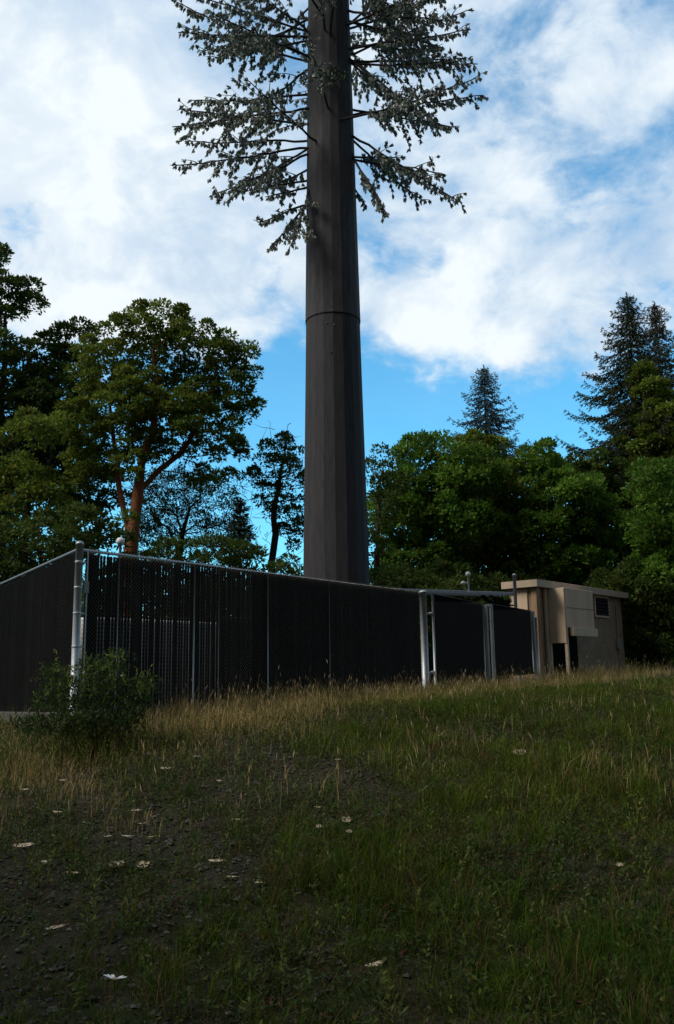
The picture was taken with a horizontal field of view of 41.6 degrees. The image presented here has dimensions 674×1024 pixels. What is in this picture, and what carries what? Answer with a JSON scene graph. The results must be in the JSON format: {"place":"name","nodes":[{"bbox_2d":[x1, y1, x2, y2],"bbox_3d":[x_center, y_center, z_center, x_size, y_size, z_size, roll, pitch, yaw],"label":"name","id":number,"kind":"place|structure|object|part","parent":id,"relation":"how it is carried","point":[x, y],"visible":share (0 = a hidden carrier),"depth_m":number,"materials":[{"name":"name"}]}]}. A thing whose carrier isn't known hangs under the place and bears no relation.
{"place":"outdoors","nodes":[
{"label":"outdoors","id":0,"kind":"place"},
{"bbox_2d":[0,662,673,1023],"bbox_3d":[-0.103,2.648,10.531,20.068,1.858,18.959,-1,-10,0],"label":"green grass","id":1,"kind":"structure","parent":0,"point":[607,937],"depth_m":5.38,"materials":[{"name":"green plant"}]},
{"bbox_2d":[0,665,673,1023],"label":"ground","id":2,"kind":"structure","parent":0,"point":[63,940],"depth_m":5.36,"materials":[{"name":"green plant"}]},
{"bbox_2d":[10,842,33,846],"bbox_3d":[-2.298,2.442,6.509,0.186,0.020,0.050,4,-11,-23],"label":"fallen leaf","id":3,"kind":"object","parent":2,"relation":"on","point":[23,844],"visible":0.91,"depth_m":6.52,"materials":[{"name":"beige plant"}]},
{"bbox_2d":[0,549,77,726],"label":"chain link fence","id":4,"kind":"object","parent":2,"relation":"on","point":[36,617],"visible":0.81,"depth_m":13.70,"materials":[{"name":"black"}]},
{"bbox_2d":[0,242,85,526],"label":"broadleaf tree","id":5,"kind":"object","parent":2,"relation":"on","point":[40,388],"visible":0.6,"depth_m":28.30,"materials":[{"name":"green plant"}]},
{"bbox_2d":[0,405,107,574],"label":"broadleaf tree","id":6,"kind":"object","parent":2,"relation":"on","point":[30,491],"visible":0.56,"depth_m":23.22,"materials":[{"name":"green plant"}]},
{"bbox_2d":[46,924,66,929],"bbox_3d":[-1.547,2.287,4.888,0.151,0.013,0.030,8,-14,-41],"label":"fallen leaf","id":7,"kind":"object","parent":2,"relation":"on","point":[61,925],"visible":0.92,"depth_m":4.89,"materials":[{"name":"beige plant"}]},
{"bbox_2d":[0,315,131,539],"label":"broadleaf tree","id":8,"kind":"object","parent":2,"relation":"on","point":[57,348],"visible":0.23,"depth_m":29.68,"materials":[{"name":"green plant"}]},
{"bbox_2d":[0,499,142,586],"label":"understory shrub","id":9,"kind":"object","parent":2,"relation":"on","point":[88,514],"visible":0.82,"depth_m":20.98,"materials":[{"name":"green plant"}]},
{"bbox_2d":[1,647,163,753],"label":"flowering bush","id":10,"kind":"object","parent":2,"relation":"on","point":[120,683],"visible":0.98,"depth_m":9.82,"materials":[{"name":"green plant"}]},
{"bbox_2d":[104,974,126,1023],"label":"daisy","id":11,"kind":"object","parent":2,"relation":"on","point":[113,977],"visible":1,"depth_m":2.54,"materials":[{"name":"white plant"}]},
{"bbox_2d":[108,861,125,866],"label":"fallen leaf","id":12,"kind":"object","parent":2,"relation":"on","point":[117,863],"visible":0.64,"depth_m":6.03,"materials":[{"name":"beige plant"}]},
{"bbox_2d":[136,861,149,866],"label":"fallen leaf","id":13,"kind":"object","parent":2,"relation":"on","point":[141,862],"visible":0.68,"depth_m":5.98,"materials":[{"name":"beige plant"}]},
{"bbox_2d":[78,618,215,706],"bbox_3d":[-3.442,2.856,15.939,0.900,1.792,3.023,-10,-14,41],"label":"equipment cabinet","id":14,"kind":"object","parent":2,"relation":"on","point":[81,640],"visible":0.02,"depth_m":15.77,"materials":[{"name":"metal"}]},
{"bbox_3d":[-3.795,2.590,15.022,0.052,1.492,0.881,-10,-14,41],"label":"door","id":15,"kind":"part","parent":14,"relation":"part of","materials":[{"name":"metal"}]},
{"bbox_3d":[-3.175,2.710,15.719,0.024,1.492,0.881,-10,-14,41],"label":"door","id":16,"kind":"part","parent":14,"relation":"part of","materials":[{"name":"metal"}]},
{"bbox_3d":[-2.544,2.827,16.408,0.024,1.492,0.881,-10,-14,41],"label":"door","id":17,"kind":"part","parent":14,"relation":"part of","materials":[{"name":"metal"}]},
{"bbox_2d":[52,297,267,616],"bbox_3d":[-5.292,-0.548,26.161,6.580,12.289,3.879,-1,-10,0],"label":"madrone tree","id":18,"kind":"object","parent":2,"relation":"on","point":[152,400],"visible":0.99,"depth_m":26.28,"materials":[{"name":"green plant"}]},
{"bbox_2d":[106,448,278,619],"bbox_3d":[-4.703,1.777,28.453,5.668,8.429,4.182,-1,-10,0],"label":"bare twig tree","id":19,"kind":"object","parent":2,"relation":"on","point":[172,510],"visible":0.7,"depth_m":28.20,"materials":[{"name":"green plant"}]},
{"bbox_2d":[98,531,286,621],"bbox_3d":[-3.968,2.799,23.394,5.359,4.518,2.586,-1,-10,0],"label":"understory shrub","id":20,"kind":"object","parent":2,"relation":"on","point":[232,558],"visible":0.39,"depth_m":23.31,"materials":[{"name":"green plant"}]},
{"bbox_2d":[215,497,268,622],"bbox_3d":[-2.765,2.428,25.433,2.075,5.860,2.185,-5,-11,20],"label":"young conifer","id":21,"kind":"object","parent":2,"relation":"on","point":[240,529],"visible":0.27,"depth_m":25.81,"materials":[{"name":"green plant"}]},
{"bbox_2d":[69,541,421,719],"bbox_3d":[-0.841,2.219,15.534,0.180,2.464,9.053,-9,-13,36],"label":"chain link fence","id":22,"kind":"object","parent":2,"relation":"on","point":[309,636],"visible":0.8,"depth_m":14.54,"materials":[{"name":"grey metal"}]},
{"bbox_2d":[116,537,124,557],"bbox_3d":[-3.355,0.643,13.718,0.130,0.507,0.127,-1,-10,0],"label":"gps antenna","id":23,"kind":"object","parent":22,"relation":"attached to","point":[120,541],"visible":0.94,"depth_m":13.71,"materials":[{"name":"plastic"}]},
{"bbox_2d":[419,590,539,689],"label":"double gate","id":24,"kind":"structure","parent":22,"relation":"attached to","point":[460,636],"depth_m":20.93,"materials":[{"name":"metal"}]},
{"bbox_2d":[235,423,304,583],"bbox_3d":[-1.818,1.279,27.217,2.783,8.768,2.668,-4,-11,17],"label":"slender tree","id":25,"kind":"object","parent":2,"relation":"on","point":[287,437],"visible":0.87,"depth_m":27.33,"materials":[{"name":"green plant"}]},
{"bbox_2d":[268,552,302,576],"bbox_3d":[-1.334,3.089,24.437,1.004,4.046,1.841,-7,-12,32],"label":"understory shrub","id":26,"kind":"object","parent":2,"relation":"on","point":[291,570],"visible":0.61,"depth_m":24.63,"materials":[{"name":"green plant"}]},
{"bbox_2d":[130,615,510,697],"bbox_3d":[-1.022,4.070,24.994,19.018,2.958,0.083,7,-13,-36],"label":"chain link fence","id":27,"kind":"object","parent":2,"relation":"on","point":[431,666],"visible":0.02,"depth_m":24.25,"materials":[{"name":"metal"}]},
{"bbox_2d":[170,0,488,693],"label":"cell tower","id":28,"kind":"structure","parent":2,"relation":"on","point":[336,548],"depth_m":21.98,"materials":[{"name":"metal"}]},
{"bbox_2d":[0,671,673,1023],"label":"ground weeds","id":29,"kind":"object","parent":2,"relation":"on","point":[74,743],"visible":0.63,"depth_m":5.96,"materials":[{"name":"green plant"}]},
{"bbox_2d":[0,655,673,839],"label":"dry grass","id":30,"kind":"structure","parent":2,"relation":"on","point":[218,711],"depth_m":10.96,"materials":[{"name":"brown plant"}]},
{"bbox_2d":[8,561,673,664],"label":"distant woods","id":31,"kind":"object","parent":2,"relation":"on","point":[82,604],"depth_m":64.69,"materials":[{"name":"green plant"}]},
{"bbox_2d":[364,960,381,966],"bbox_3d":[0.188,2.210,4.342,0.151,0.016,0.032,8,-14,-41],"label":"fallen leaf","id":32,"kind":"object","parent":2,"relation":"on","point":[374,963],"visible":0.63,"depth_m":4.34,"materials":[{"name":"beige plant"}]},
{"bbox_2d":[365,441,408,585],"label":"broadleaf tree","id":33,"kind":"object","parent":2,"relation":"on","point":[376,538],"visible":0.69,"depth_m":30.29,"materials":[{"name":"green plant"}]},
{"bbox_2d":[369,560,465,661],"bbox_3d":[2.268,3.471,27.284,3.482,4.047,3.235,-1,-10,0],"label":"understory shrub","id":34,"kind":"object","parent":2,"relation":"on","point":[409,579],"visible":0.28,"depth_m":27.01,"materials":[{"name":"green plant"}]},
{"bbox_2d":[367,429,513,586],"bbox_3d":[3.764,1.487,33.784,5.987,9.957,5.014,-1,-10,0],"label":"broadleaf tree","id":35,"kind":"object","parent":2,"relation":"on","point":[443,505],"visible":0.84,"depth_m":33.16,"materials":[{"name":"green plant"}]},
{"bbox_2d":[394,574,520,676],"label":"cable bridge","id":36,"kind":"structure","parent":2,"relation":"on","point":[484,595],"depth_m":23.06,"materials":[{"name":"metal"}]},
{"bbox_2d":[461,572,469,591],"bbox_3d":[3.277,1.771,22.562,0.277,0.518,0.127,4,-11,-24],"label":"gps antenna","id":37,"kind":"object","parent":36,"relation":"attached to","point":[467,575],"visible":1,"depth_m":22.57,"materials":[{"name":"metal"}]},
{"bbox_2d":[416,558,510,649],"bbox_3d":[4.213,3.663,29.848,3.575,4.258,3.315,-1,-10,0],"label":"understory shrub","id":38,"kind":"object","parent":2,"relation":"on","point":[437,576],"visible":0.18,"depth_m":29.69,"materials":[{"name":"green plant"}]},
{"bbox_2d":[419,366,553,552],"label":"conifer tree","id":39,"kind":"object","parent":2,"relation":"on","point":[487,426],"visible":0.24,"depth_m":51.54,"materials":[{"name":"green plant"}]},
{"bbox_2d":[443,427,544,588],"bbox_3d":[6.091,1.496,36.170,5.361,10.284,4.675,-1,-10,0],"label":"broadleaf tree","id":40,"kind":"object","parent":2,"relation":"on","point":[486,556],"visible":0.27,"depth_m":34.97,"materials":[{"name":"green plant"}]},
{"bbox_2d":[474,560,553,606],"bbox_3d":[6.868,3.984,33.348,4.089,4.431,3.335,-1,-10,0],"label":"understory shrub","id":41,"kind":"object","parent":2,"relation":"on","point":[520,576],"visible":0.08,"depth_m":33.29,"materials":[{"name":"green plant"}]},
{"bbox_2d":[490,436,636,586],"bbox_3d":[8.750,1.574,34.972,6.166,9.493,5.067,-1,-10,0],"label":"broadleaf tree","id":42,"kind":"object","parent":2,"relation":"on","point":[561,524],"visible":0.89,"depth_m":34.10,"materials":[{"name":"green plant"}]},
{"bbox_2d":[501,579,628,681],"bbox_3d":[7.378,3.655,26.993,1.640,2.985,6.170,-10,-14,40],"label":"equipment shelter","id":43,"kind":"object","parent":2,"relation":"on","point":[582,624],"visible":0.82,"depth_m":25.64,"materials":[{"name":"beige concrete"}]},
{"bbox_2d":[593,595,609,617],"bbox_3d":[8.389,2.999,28.080,0.086,0.691,1.039,-10,-14,40],"label":"louvred window","id":44,"kind":"structure","parent":43,"relation":"in","point":[601,603],"depth_m":28.03,"materials":[{"name":"black"}]},
{"bbox_2d":[551,446,657,590],"bbox_3d":[11.175,1.986,37.231,4.865,9.276,4.254,-1,-10,0],"label":"broadleaf tree","id":45,"kind":"object","parent":2,"relation":"on","point":[612,470],"visible":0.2,"depth_m":36.75,"materials":[{"name":"green plant"}]},
{"bbox_2d":[555,292,673,557],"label":"conifer tree","id":46,"kind":"object","parent":2,"relation":"on","point":[621,410],"visible":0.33,"depth_m":41.45,"materials":[{"name":"green plant"}]},
{"bbox_2d":[583,556,673,670],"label":"understory shrub","id":47,"kind":"object","parent":2,"relation":"on","point":[609,580],"visible":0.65,"depth_m":29.62,"materials":[{"name":"green plant"}]},
{"bbox_2d":[597,301,673,486],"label":"conifer tree","id":48,"kind":"object","parent":2,"relation":"on","point":[659,332],"visible":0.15,"depth_m":45.13,"materials":[{"name":"green plant"}]},
{"bbox_2d":[610,455,673,669],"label":"broadleaf tree","id":49,"kind":"object","parent":2,"relation":"on","point":[659,519],"visible":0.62,"depth_m":30.79,"materials":[{"name":"green plant"}]},
{"bbox_2d":[610,358,673,665],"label":"broadleaf tree","id":50,"kind":"object","parent":2,"relation":"on","point":[658,411],"visible":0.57,"depth_m":39.28,"materials":[{"name":"green plant"}]},
{"bbox_2d":[0,0,673,621],"label":"sky","id":51,"kind":"structure","parent":0,"point":[565,171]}
]}

